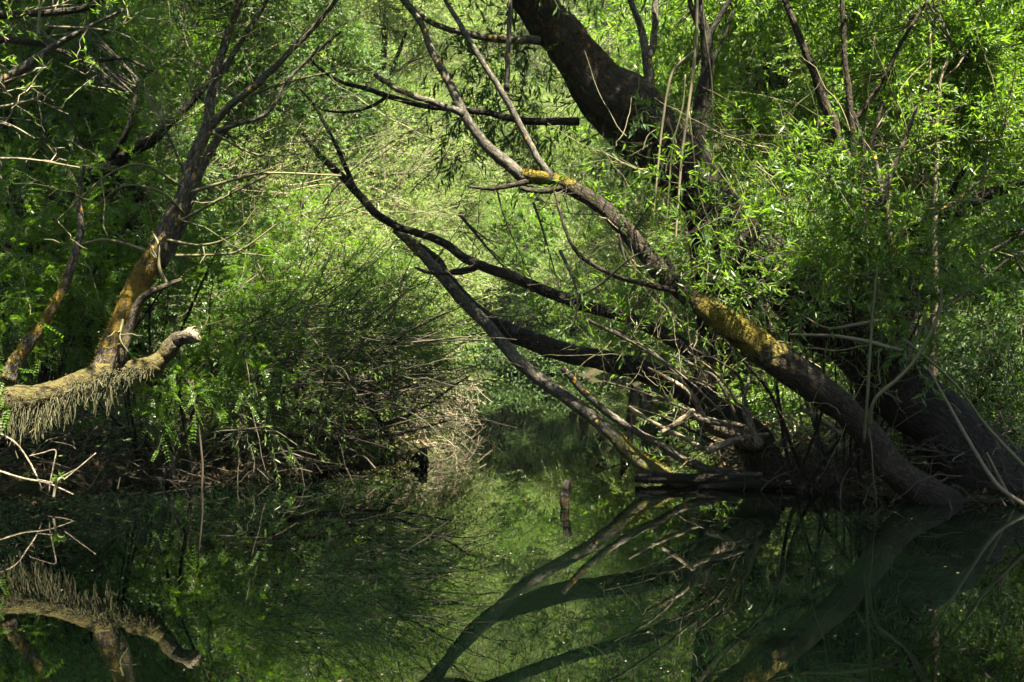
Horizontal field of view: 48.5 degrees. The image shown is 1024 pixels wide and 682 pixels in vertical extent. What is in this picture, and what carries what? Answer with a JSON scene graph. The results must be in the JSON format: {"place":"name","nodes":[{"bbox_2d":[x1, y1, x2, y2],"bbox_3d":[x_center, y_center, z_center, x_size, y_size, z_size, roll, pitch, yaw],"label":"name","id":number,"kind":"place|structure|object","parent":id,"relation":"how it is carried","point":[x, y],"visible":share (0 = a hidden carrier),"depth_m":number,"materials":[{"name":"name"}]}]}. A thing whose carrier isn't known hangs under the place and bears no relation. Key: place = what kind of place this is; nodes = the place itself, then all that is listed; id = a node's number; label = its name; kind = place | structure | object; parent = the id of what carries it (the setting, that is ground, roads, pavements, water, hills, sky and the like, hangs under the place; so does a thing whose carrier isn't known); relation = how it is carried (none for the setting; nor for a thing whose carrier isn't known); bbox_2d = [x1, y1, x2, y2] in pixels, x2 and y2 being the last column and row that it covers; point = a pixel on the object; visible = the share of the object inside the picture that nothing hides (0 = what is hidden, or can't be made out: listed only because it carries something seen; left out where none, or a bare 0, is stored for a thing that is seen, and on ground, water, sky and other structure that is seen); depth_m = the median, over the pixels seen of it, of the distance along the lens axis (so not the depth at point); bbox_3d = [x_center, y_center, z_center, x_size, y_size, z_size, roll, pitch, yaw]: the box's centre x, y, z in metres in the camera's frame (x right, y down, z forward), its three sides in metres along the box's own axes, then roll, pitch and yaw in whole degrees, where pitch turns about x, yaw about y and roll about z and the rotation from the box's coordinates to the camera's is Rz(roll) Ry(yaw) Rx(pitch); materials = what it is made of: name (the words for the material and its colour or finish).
{"place":"outdoors","nodes":[
{"label":"outdoors","id":0,"kind":"place"},
{"bbox_2d":[0,0,395,414],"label":"locust tree","id":1,"kind":"object","parent":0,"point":[289,98],"visible":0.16,"depth_m":17.73,"materials":[{"name":"green plant"}]},
{"bbox_2d":[0,373,1023,681],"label":"water","id":2,"kind":"structure","parent":0,"point":[524,581],"depth_m":7.31,"materials":[{"name":"green liquid"}]},
{"bbox_2d":[0,433,41,489],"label":"dead branch","id":3,"kind":"object","parent":2,"relation":"on","point":[20,448],"visible":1,"depth_m":10.49,"materials":[{"name":"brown wood"}]},
{"bbox_2d":[0,470,73,494],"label":"dead branch","id":4,"kind":"object","parent":2,"relation":"on","point":[28,479],"visible":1,"depth_m":10.37,"materials":[{"name":"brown wood"}]},
{"bbox_2d":[29,449,56,492],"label":"bent twig","id":5,"kind":"object","parent":2,"relation":"on","point":[53,463],"visible":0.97,"depth_m":10.29,"materials":[{"name":"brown wood"}]},
{"bbox_2d":[51,471,66,497],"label":"sprouting twig","id":6,"kind":"object","parent":2,"relation":"on","point":[60,475],"visible":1,"depth_m":10.24,"materials":[{"name":"green plant"}]},
{"bbox_2d":[198,418,203,487],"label":"dead branch","id":7,"kind":"object","parent":2,"relation":"in","point":[202,463],"visible":0.91,"depth_m":11.59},
{"bbox_2d":[117,324,301,484],"bbox_3d":[-3.161,0.699,11.902,1.878,1.760,1.656,0,0,-24],"label":"locust shrub","id":8,"kind":"object","parent":2,"relation":"on","point":[178,366],"visible":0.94,"depth_m":11.89,"materials":[{"name":"green plant"}]},
{"bbox_2d":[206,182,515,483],"bbox_3d":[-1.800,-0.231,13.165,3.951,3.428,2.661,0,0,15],"label":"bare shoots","id":9,"kind":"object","parent":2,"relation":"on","point":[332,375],"visible":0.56,"depth_m":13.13,"materials":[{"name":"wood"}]},
{"bbox_2d":[411,447,428,465],"bbox_3d":[-1.120,1.407,13.739,0.219,0.258,0.219,0,0,0],"label":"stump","id":10,"kind":"object","parent":2,"relation":"in","point":[421,460],"visible":0.75,"depth_m":13.69,"materials":[{"name":"wood"}]},
{"bbox_2d":[42,446,1006,681],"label":"floating litter","id":11,"kind":"object","parent":2,"relation":"on","point":[511,553],"visible":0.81,"depth_m":7.90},
{"bbox_2d":[560,480,572,508],"bbox_3d":[0.487,1.423,10.200,0.115,0.365,0.091,0,0,0],"label":"mossy stake","id":12,"kind":"object","parent":2,"relation":"in","point":[565,495],"visible":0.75,"depth_m":10.16,"materials":[{"name":"brown plant"}]},
{"bbox_2d":[540,261,604,367],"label":"locust tree","id":13,"kind":"object","parent":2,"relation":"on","point":[571,331],"visible":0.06,"depth_m":54.27,"materials":[{"name":"green plant"}]},
{"bbox_2d":[392,229,762,485],"bbox_3d":[0.562,0.188,12.392,4.246,3.047,0.459,0,0,21],"label":"slender leaning willow","id":14,"kind":"object","parent":2,"relation":"in","point":[634,456],"visible":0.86,"depth_m":12.23,"materials":[{"name":"grey plant"}]},
{"bbox_2d":[635,472,787,485],"bbox_3d":[2.069,1.437,11.800,1.580,0.140,0.135,0,0,7],"label":"sunken log","id":15,"kind":"object","parent":2,"relation":"in","point":[673,478],"visible":0.75,"depth_m":11.77,"materials":[{"name":"wood"}]},
{"bbox_2d":[698,480,794,489],"bbox_3d":[2.398,1.456,11.496,1.027,0.102,0.075,0,0,0],"label":"sunken log","id":16,"kind":"object","parent":2,"relation":"in","point":[740,484],"visible":0.88,"depth_m":11.47,"materials":[{"name":"wood"}]},
{"bbox_2d":[503,8,1023,506],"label":"bare shoots","id":17,"kind":"object","parent":2,"relation":"on","point":[843,380],"visible":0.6,"depth_m":11.01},
{"bbox_2d":[688,351,763,446],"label":"dead branch","id":18,"kind":"object","parent":17,"relation":"on","point":[748,419],"visible":0.97,"depth_m":11.28,"materials":[{"name":"brown wood"}]},
{"bbox_2d":[625,269,1023,487],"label":"bare shoots","id":19,"kind":"object","parent":2,"relation":"on","point":[821,386],"visible":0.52,"depth_m":11.08,"materials":[{"name":"wood"}]},
{"bbox_2d":[927,367,1023,506],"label":"dead branch","id":20,"kind":"object","parent":2,"relation":"on","point":[995,482],"visible":0.97,"depth_m":10.29,"materials":[{"name":"wood"}]},
{"bbox_2d":[986,452,1014,504],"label":"dead branch","id":21,"kind":"object","parent":2,"relation":"on","point":[998,476],"visible":0.86,"depth_m":10.29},
{"bbox_2d":[0,0,1023,500],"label":"ground","id":22,"kind":"structure","parent":0,"point":[24,484],"depth_m":12.69,"materials":[{"name":"soil"}]},
{"bbox_2d":[0,133,154,447],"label":"locust shrub","id":23,"kind":"object","parent":22,"relation":"on","point":[31,275],"visible":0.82,"depth_m":11.80,"materials":[{"name":"green plant"}]},
{"bbox_2d":[0,0,173,178],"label":"overhanging willow","id":24,"kind":"object","parent":22,"relation":"on","point":[18,70],"visible":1,"depth_m":10.07,"materials":[{"name":"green plant"}]},
{"bbox_2d":[0,0,226,270],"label":"dark sloping tree","id":25,"kind":"object","parent":22,"relation":"on","point":[118,158],"visible":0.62,"depth_m":13.27,"materials":[{"name":"green plant"}]},
{"bbox_2d":[0,0,250,384],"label":"locust shrub","id":26,"kind":"object","parent":22,"relation":"on","point":[108,140],"visible":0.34,"depth_m":14.02,"materials":[{"name":"green plant"}]},
{"bbox_2d":[13,118,293,464],"bbox_3d":[-3.981,-0.549,12.529,2.995,3.883,2.252,0,0,0],"label":"locust shrub","id":27,"kind":"object","parent":22,"relation":"on","point":[122,256],"visible":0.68,"depth_m":12.46,"materials":[{"name":"green plant"}]},
{"bbox_2d":[0,0,316,410],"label":"locust tree","id":28,"kind":"object","parent":22,"relation":"on","point":[137,180],"visible":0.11,"depth_m":16.57,"materials":[{"name":"green plant"}]},
{"bbox_2d":[0,0,337,382],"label":"locust tree","id":29,"kind":"object","parent":22,"relation":"on","point":[190,17],"depth_m":22.72,"materials":[{"name":"green plant"}]},
{"bbox_2d":[0,0,363,445],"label":"fallen willow","id":30,"kind":"object","parent":22,"relation":"on","point":[110,366],"visible":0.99,"depth_m":11.19,"materials":[{"name":"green plant"}]},
{"bbox_2d":[0,0,262,322],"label":"bare shoots","id":31,"kind":"object","parent":30,"relation":"attached to","point":[99,165],"visible":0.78,"depth_m":11.45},
{"bbox_2d":[144,0,484,305],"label":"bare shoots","id":32,"kind":"object","parent":30,"relation":"attached to","point":[299,80],"visible":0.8,"depth_m":11.76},
{"bbox_2d":[0,366,443,493],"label":"brushwood","id":33,"kind":"object","parent":22,"relation":"on","point":[110,435],"visible":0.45,"depth_m":12.41,"materials":[{"name":"wood"}]},
{"bbox_2d":[143,415,175,479],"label":"dead branch","id":34,"kind":"object","parent":33,"relation":"on","point":[171,458],"visible":0.94,"depth_m":11.38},
{"bbox_2d":[228,383,418,423],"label":"dead branch","id":35,"kind":"object","parent":33,"relation":"on","point":[306,410],"visible":0.53,"depth_m":12.73,"materials":[{"name":"wood"}]},
{"bbox_2d":[338,357,393,441],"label":"dead branch","id":36,"kind":"object","parent":33,"relation":"on","point":[379,420],"visible":0.27,"depth_m":13.38,"materials":[{"name":"wood"}]},
{"bbox_2d":[298,376,468,433],"bbox_3d":[-1.446,0.733,13.229,2.101,0.644,0.181,0,0,-27],"label":"dead branch","id":37,"kind":"object","parent":33,"relation":"on","point":[396,419],"visible":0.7,"depth_m":13.13,"materials":[{"name":"wood"}]},
{"bbox_2d":[0,367,448,470],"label":"undergrowth","id":38,"kind":"object","parent":22,"relation":"on","point":[131,428],"visible":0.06,"depth_m":13.31,"materials":[{"name":"green plant"}]},
{"bbox_2d":[45,0,454,379],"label":"locust tree","id":39,"kind":"object","parent":22,"relation":"on","point":[367,56],"visible":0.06,"depth_m":23.22,"materials":[{"name":"green plant"}]},
{"bbox_2d":[154,176,365,421],"bbox_3d":[-3.103,-0.562,14.463,3.097,3.342,1.921,0,0,-44],"label":"locust shrub","id":40,"kind":"object","parent":22,"relation":"on","point":[261,249],"visible":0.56,"depth_m":14.41,"materials":[{"name":"green plant"}]},
{"bbox_2d":[119,1,475,393],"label":"willow tree","id":41,"kind":"object","parent":22,"relation":"on","point":[409,182],"visible":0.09,"depth_m":23.92,"materials":[{"name":"green plant"}]},
{"bbox_2d":[207,101,431,394],"bbox_3d":[-2.954,-1.420,18.180,3.032,5.169,3.999,0,0,39],"label":"willow bush","id":42,"kind":"object","parent":22,"relation":"on","point":[347,220],"visible":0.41,"depth_m":18.08,"materials":[{"name":"green plant"}]},
{"bbox_2d":[139,48,532,385],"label":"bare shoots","id":43,"kind":"object","parent":22,"relation":"on","point":[283,192],"visible":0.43,"depth_m":13.60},
{"bbox_2d":[196,183,544,484],"bbox_3d":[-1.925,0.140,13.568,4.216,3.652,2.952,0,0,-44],"label":"willow bush","id":44,"kind":"object","parent":22,"relation":"on","point":[350,294],"visible":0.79,"depth_m":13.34,"materials":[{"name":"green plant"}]},
{"bbox_2d":[287,419,450,440],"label":"dead branch","id":45,"kind":"object","parent":44,"relation":"attached to","point":[313,436],"visible":0.81,"depth_m":12.72,"materials":[{"name":"wood"}]},
{"bbox_2d":[339,331,403,424],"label":"dead branch","id":46,"kind":"object","parent":44,"relation":"attached to","point":[370,385],"visible":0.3,"depth_m":13.30,"materials":[{"name":"wood"}]},
{"bbox_2d":[260,351,495,457],"bbox_3d":[-1.839,0.771,18.023,3.137,1.592,8.573,0,0,0],"label":"brushwood","id":47,"kind":"object","parent":22,"relation":"on","point":[466,397],"visible":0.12,"depth_m":16.95,"materials":[{"name":"wood"}]},
{"bbox_2d":[253,0,505,355],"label":"willow tree","id":48,"kind":"object","parent":22,"relation":"on","point":[372,16],"visible":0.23,"depth_m":26.71,"materials":[{"name":"green plant"}]},
{"bbox_2d":[306,231,513,420],"bbox_3d":[-1.522,-0.248,17.229,3.294,2.964,3.458,0,0,0],"label":"willow bush","id":49,"kind":"object","parent":22,"relation":"on","point":[471,290],"visible":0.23,"depth_m":17.12,"materials":[{"name":"green plant"}]},
{"bbox_2d":[340,35,495,301],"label":"willow tree","id":50,"kind":"object","parent":22,"relation":"on","point":[415,143],"visible":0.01,"depth_m":44.68,"materials":[{"name":"green plant"}]},
{"bbox_2d":[346,0,523,312],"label":"willow tree","id":51,"kind":"object","parent":22,"relation":"on","point":[474,181],"visible":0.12,"depth_m":37.37,"materials":[{"name":"green plant"}]},
{"bbox_2d":[423,288,468,369],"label":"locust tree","id":52,"kind":"object","parent":22,"relation":"on","point":[449,331],"visible":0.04,"depth_m":43.74,"materials":[{"name":"green plant"}]},
{"bbox_2d":[438,252,502,352],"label":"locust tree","id":53,"kind":"object","parent":22,"relation":"on","point":[471,320],"depth_m":54.34,"materials":[{"name":"green plant"}]},
{"bbox_2d":[414,0,565,255],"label":"willow tree","id":54,"kind":"object","parent":22,"relation":"on","point":[487,13],"visible":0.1,"depth_m":66.78,"materials":[{"name":"green plant"}]},
{"bbox_2d":[415,44,567,357],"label":"willow tree","id":55,"kind":"object","parent":22,"relation":"on","point":[510,128],"visible":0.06,"depth_m":55.83,"materials":[{"name":"green plant"}]},
{"bbox_2d":[455,245,546,372],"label":"bush","id":56,"kind":"object","parent":22,"relation":"on","point":[506,305],"visible":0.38,"depth_m":51.97,"materials":[{"name":"green plant"}]},
{"bbox_2d":[410,0,601,239],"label":"willow tree","id":57,"kind":"object","parent":22,"relation":"on","point":[543,64],"visible":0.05,"depth_m":71.91,"materials":[{"name":"green plant"}]},
{"bbox_2d":[0,411,1023,502],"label":"leaf litter","id":58,"kind":"object","parent":22,"relation":"on","point":[722,453],"visible":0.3,"depth_m":12.45,"materials":[{"name":"plant"}]},
{"bbox_2d":[495,245,554,368],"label":"locust tree","id":59,"kind":"object","parent":22,"relation":"on","point":[515,289],"visible":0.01,"depth_m":54.60,"materials":[{"name":"green plant"}]},
{"bbox_2d":[432,329,621,374],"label":"undergrowth","id":60,"kind":"object","parent":22,"relation":"on","point":[554,369],"visible":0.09,"depth_m":51.07,"materials":[{"name":"green plant"}]},
{"bbox_2d":[469,64,590,284],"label":"willow tree","id":61,"kind":"object","parent":22,"relation":"on","point":[517,240],"visible":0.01,"depth_m":57.24,"materials":[{"name":"green plant"}]},
{"bbox_2d":[498,253,585,373],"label":"locust tree","id":62,"kind":"object","parent":22,"relation":"on","point":[549,334],"visible":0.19,"depth_m":51.88,"materials":[{"name":"green plant"}]},
{"bbox_2d":[454,188,632,279],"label":"overhanging tree","id":63,"kind":"object","parent":22,"relation":"on","point":[554,222],"visible":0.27,"depth_m":50.93,"materials":[{"name":"green plant"}]},
{"bbox_2d":[298,87,794,479],"bbox_3d":[0.585,-0.498,12.972,5.647,4.765,2.242,0,0,19],"label":"dark willow","id":64,"kind":"object","parent":22,"relation":"on","point":[544,344],"visible":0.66,"depth_m":12.56,"materials":[{"name":"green plant"}]},
{"bbox_2d":[647,367,763,451],"bbox_3d":[2.030,0.710,11.597,1.302,0.903,0.350,0,0,-23],"label":"broken branch","id":65,"kind":"object","parent":64,"relation":"attached to","point":[710,426],"visible":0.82,"depth_m":11.50,"materials":[{"name":"brown wood"}]},
{"bbox_2d":[498,82,619,340],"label":"willow tree","id":66,"kind":"object","parent":22,"relation":"on","point":[542,130],"visible":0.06,"depth_m":56.05,"materials":[{"name":"green plant"}]},
{"bbox_2d":[502,0,662,199],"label":"willow tree","id":67,"kind":"object","parent":22,"relation":"on","point":[602,47],"visible":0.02,"depth_m":77.03,"materials":[{"name":"green plant"}]},
{"bbox_2d":[516,14,673,382],"bbox_3d":[4.686,-4.937,40.376,8.677,13.815,8.383,0,0,21],"label":"willow tree","id":68,"kind":"object","parent":22,"relation":"on","point":[543,277],"visible":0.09,"depth_m":39.34,"materials":[{"name":"green plant"}]},
{"bbox_2d":[574,179,682,351],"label":"willow tree","id":69,"kind":"object","parent":22,"relation":"on","point":[602,319],"depth_m":52.78,"materials":[{"name":"green plant"}]},
{"bbox_2d":[306,0,1023,499],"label":"dark leaning willow","id":70,"kind":"object","parent":22,"relation":"on","point":[558,34],"visible":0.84,"depth_m":11.79,"materials":[{"name":"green plant"}]},
{"bbox_2d":[653,50,693,219],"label":"hanging vine","id":71,"kind":"object","parent":70,"relation":"hanging from","point":[670,78],"visible":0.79,"depth_m":10.99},
{"bbox_2d":[666,74,685,221],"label":"hanging vine","id":72,"kind":"object","parent":70,"relation":"hanging from","point":[674,140],"visible":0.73,"depth_m":10.79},
{"bbox_2d":[674,0,698,249],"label":"hanging vine","id":73,"kind":"object","parent":70,"relation":"hanging from","point":[693,69],"visible":0.86,"depth_m":10.89,"materials":[{"name":"plant"}]},
{"bbox_2d":[689,111,716,237],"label":"hanging vine","id":74,"kind":"object","parent":70,"relation":"hanging from","point":[695,170],"visible":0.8,"depth_m":10.89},
{"bbox_2d":[702,0,713,175],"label":"hanging vine","id":75,"kind":"object","parent":70,"relation":"hanging from","point":[710,74],"visible":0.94,"depth_m":10.79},
{"bbox_2d":[642,292,689,372],"bbox_3d":[5.183,-0.532,36.117,2.598,3.807,2.690,0,0,15],"label":"locust tree","id":76,"kind":"object","parent":22,"relation":"on","point":[652,360],"visible":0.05,"depth_m":35.74,"materials":[{"name":"green plant"}]},
{"bbox_2d":[373,0,964,503],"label":"leaning willow","id":77,"kind":"object","parent":22,"relation":"on","point":[891,466],"visible":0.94,"depth_m":10.46,"materials":[{"name":"green plant"}]},
{"bbox_2d":[800,314,885,329],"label":"dead branch","id":78,"kind":"object","parent":77,"relation":"attached to","point":[850,325],"visible":0.82,"depth_m":10.59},
{"bbox_2d":[789,333,901,352],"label":"dead branch","id":79,"kind":"object","parent":77,"relation":"attached to","point":[882,345],"visible":0.96,"depth_m":10.42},
{"bbox_2d":[535,0,806,362],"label":"willow tree","id":80,"kind":"object","parent":22,"relation":"on","point":[564,242],"visible":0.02,"depth_m":30.08,"materials":[{"name":"green plant"}]},
{"bbox_2d":[581,0,827,425],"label":"willow tree","id":81,"kind":"object","parent":22,"relation":"on","point":[701,102],"visible":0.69,"depth_m":12.87,"materials":[{"name":"green plant"}]},
{"bbox_2d":[517,0,909,437],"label":"willow tree","id":82,"kind":"object","parent":22,"relation":"on","point":[673,88],"visible":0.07,"depth_m":21.05,"materials":[{"name":"green plant"}]},
{"bbox_2d":[685,286,785,393],"bbox_3d":[5.028,-0.622,25.877,2.598,3.807,2.690,0,0,23],"label":"locust tree","id":83,"kind":"object","parent":22,"relation":"on","point":[762,305],"visible":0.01,"depth_m":25.73,"materials":[{"name":"green plant"}]},
{"bbox_2d":[607,0,940,376],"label":"willow tree","id":84,"kind":"object","parent":22,"relation":"on","point":[665,220],"visible":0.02,"depth_m":29.68,"materials":[{"name":"green plant"}]},
{"bbox_2d":[633,0,1022,406],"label":"willow tree","id":85,"kind":"object","parent":22,"relation":"on","point":[749,69],"visible":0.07,"depth_m":19.38,"materials":[{"name":"green plant"}]},
{"bbox_2d":[680,0,986,458],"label":"willow tree","id":86,"kind":"object","parent":22,"relation":"on","point":[856,18],"visible":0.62,"depth_m":12.27,"materials":[{"name":"green plant"}]},
{"bbox_2d":[665,355,1023,510],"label":"brushwood","id":87,"kind":"object","parent":22,"relation":"on","point":[886,429],"visible":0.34,"depth_m":11.43,"materials":[{"name":"wood"}]},
{"bbox_2d":[629,406,704,449],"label":"dead branch","id":88,"kind":"object","parent":87,"relation":"on","point":[692,442],"visible":0.77,"depth_m":11.90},
{"bbox_2d":[704,432,769,453],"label":"broken branch","id":89,"kind":"object","parent":87,"relation":"on","point":[723,444],"visible":0.84,"depth_m":11.43,"materials":[{"name":"brown wood"}]},
{"bbox_2d":[798,405,842,435],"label":"dead branch","id":90,"kind":"object","parent":87,"relation":"on","point":[812,415],"visible":0.9,"depth_m":11.13,"materials":[{"name":"brown wood"}]},
{"bbox_2d":[906,340,1023,468],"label":"dead branch","id":91,"kind":"object","parent":87,"relation":"on","point":[1007,448],"visible":0.97,"depth_m":10.19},
{"bbox_2d":[675,154,1023,495],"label":"willow shoots","id":92,"kind":"object","parent":22,"relation":"on","point":[832,487],"visible":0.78,"depth_m":10.86,"materials":[{"name":"green plant"}]},
{"bbox_2d":[863,266,877,442],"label":"dead branch","id":93,"kind":"object","parent":92,"relation":"attached to","point":[869,367],"visible":1,"depth_m":10.19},
{"bbox_2d":[867,287,942,426],"bbox_3d":[3.496,0.149,10.101,0.642,1.248,0.130,0,0,9],"label":"dead branch","id":94,"kind":"object","parent":92,"relation":"attached to","point":[890,384],"visible":1,"depth_m":10.09,"materials":[{"name":"wood"}]},
{"bbox_2d":[683,363,1023,470],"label":"undergrowth","id":95,"kind":"object","parent":22,"relation":"on","point":[736,391],"visible":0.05,"depth_m":12.82,"materials":[{"name":"green plant"}]},
{"bbox_2d":[717,0,1023,419],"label":"willow tree","id":96,"kind":"object","parent":22,"relation":"on","point":[817,359],"visible":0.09,"depth_m":17.76,"materials":[{"name":"green plant"}]},
{"bbox_2d":[751,85,1023,456],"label":"willow tree","id":97,"kind":"object","parent":22,"relation":"on","point":[888,231],"visible":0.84,"depth_m":10.94,"materials":[{"name":"green plant"}]},
{"bbox_2d":[751,330,1023,487],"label":"brushwood","id":98,"kind":"object","parent":22,"relation":"on","point":[968,375],"visible":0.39,"depth_m":11.55,"materials":[{"name":"wood"}]},
{"bbox_2d":[755,5,1021,372],"bbox_3d":[9.465,-6.787,27.577,9.540,18.143,9.289,0,0,-8],"label":"willow tree","id":99,"kind":"object","parent":22,"relation":"on","point":[912,189],"visible":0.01,"depth_m":26.22,"materials":[{"name":"green plant"}]},
{"bbox_2d":[766,0,1023,400],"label":"willow tree","id":100,"kind":"object","parent":22,"relation":"on","point":[1019,27],"visible":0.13,"depth_m":16.48,"materials":[{"name":"green plant"}]},
{"bbox_2d":[810,267,1023,443],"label":"willow bush","id":101,"kind":"object","parent":22,"relation":"on","point":[1016,362],"visible":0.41,"depth_m":12.57,"materials":[{"name":"green plant"}]},
{"bbox_2d":[828,0,1023,378],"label":"willow tree","id":102,"kind":"object","parent":22,"relation":"on","point":[979,96],"visible":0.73,"depth_m":12.37,"materials":[{"name":"green plant"}]},
{"bbox_2d":[907,70,1023,409],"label":"willow tree","id":103,"kind":"object","parent":22,"relation":"on","point":[990,190],"visible":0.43,"depth_m":13.13,"materials":[{"name":"green plant"}]},
{"bbox_2d":[412,142,736,390],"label":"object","id":104,"kind":"object","parent":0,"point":[566,282],"visible":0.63,"depth_m":12.77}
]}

